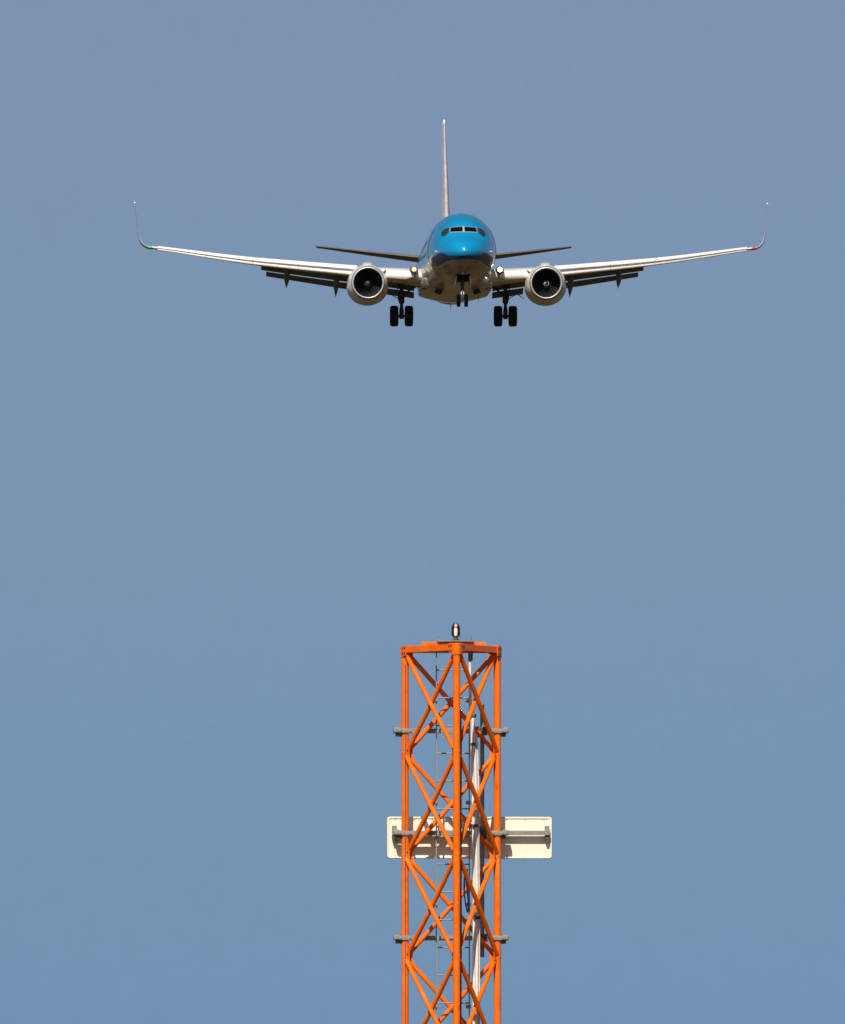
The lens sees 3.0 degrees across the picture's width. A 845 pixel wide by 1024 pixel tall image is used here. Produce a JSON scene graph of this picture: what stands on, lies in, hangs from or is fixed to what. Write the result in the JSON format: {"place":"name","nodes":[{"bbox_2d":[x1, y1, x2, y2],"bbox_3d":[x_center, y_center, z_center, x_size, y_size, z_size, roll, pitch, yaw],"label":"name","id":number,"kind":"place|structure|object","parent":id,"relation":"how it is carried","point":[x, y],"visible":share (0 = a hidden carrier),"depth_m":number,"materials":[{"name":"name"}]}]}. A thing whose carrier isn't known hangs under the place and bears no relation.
{"place":"outdoors","nodes":[
{"label":"outdoors","id":0,"kind":"place"},
{"bbox_2d":[0,0,844,1023],"label":"sky","id":1,"kind":"structure","parent":0,"point":[232,497],"materials":[{"name":"blue"}]},
{"bbox_2d":[134,120,767,326],"bbox_3d":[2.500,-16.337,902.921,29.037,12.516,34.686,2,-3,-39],"label":"airliner","id":2,"kind":"object","parent":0,"point":[456,258],"visible":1,"depth_m":894.89,"materials":[{"name":"metal"}]},
{"label":"ground","id":3,"kind":"structure","parent":0,"visible":0},
{"bbox_2d":[401,642,501,1023],"bbox_3d":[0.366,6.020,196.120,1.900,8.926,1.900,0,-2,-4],"label":"lattice mast","id":4,"kind":"object","parent":3,"relation":"on","point":[457,650],"visible":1,"depth_m":196.35,"materials":[{"name":"orange metal"}]},
{"bbox_2d":[393,705,508,956],"bbox_3d":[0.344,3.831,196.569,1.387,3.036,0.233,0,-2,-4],"label":"antenna mount","id":5,"kind":"object","parent":4,"relation":"attached to","point":[397,834],"visible":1,"depth_m":196.59,"materials":[{"name":"metal"}]},
{"bbox_2d":[387,817,551,858],"bbox_3d":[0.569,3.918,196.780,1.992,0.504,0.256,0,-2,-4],"label":"panel antenna","id":6,"kind":"object","parent":5,"relation":"attached to","point":[528,837],"visible":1,"depth_m":196.83,"materials":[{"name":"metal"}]},
{"bbox_2d":[437,623,473,643],"bbox_3d":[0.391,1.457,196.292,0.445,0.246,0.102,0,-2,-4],"label":"obstruction light","id":7,"kind":"object","parent":4,"relation":"on","point":[455,630],"visible":1,"depth_m":196.26,"materials":[{"name":"metal"}]},
{"bbox_2d":[460,711,461,1023],"bbox_3d":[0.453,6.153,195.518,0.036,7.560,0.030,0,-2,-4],"label":"feeder cable","id":8,"kind":"object","parent":4,"relation":"attached to","point":[461,868],"visible":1,"depth_m":195.59,"materials":[{"name":"black rubber"}]},
{"bbox_2d":[463,869,469,912],"bbox_3d":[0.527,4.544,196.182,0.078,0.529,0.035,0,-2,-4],"label":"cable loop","id":9,"kind":"object","parent":4,"relation":"hanging from","point":[468,897],"visible":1,"depth_m":196.17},
{"bbox_2d":[468,651,479,1023],"bbox_3d":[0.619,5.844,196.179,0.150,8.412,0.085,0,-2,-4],"label":"pole","id":10,"kind":"object","parent":4,"relation":"attached to","point":[475,853],"visible":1,"depth_m":196.24,"materials":[{"name":"metal"}]}
]}

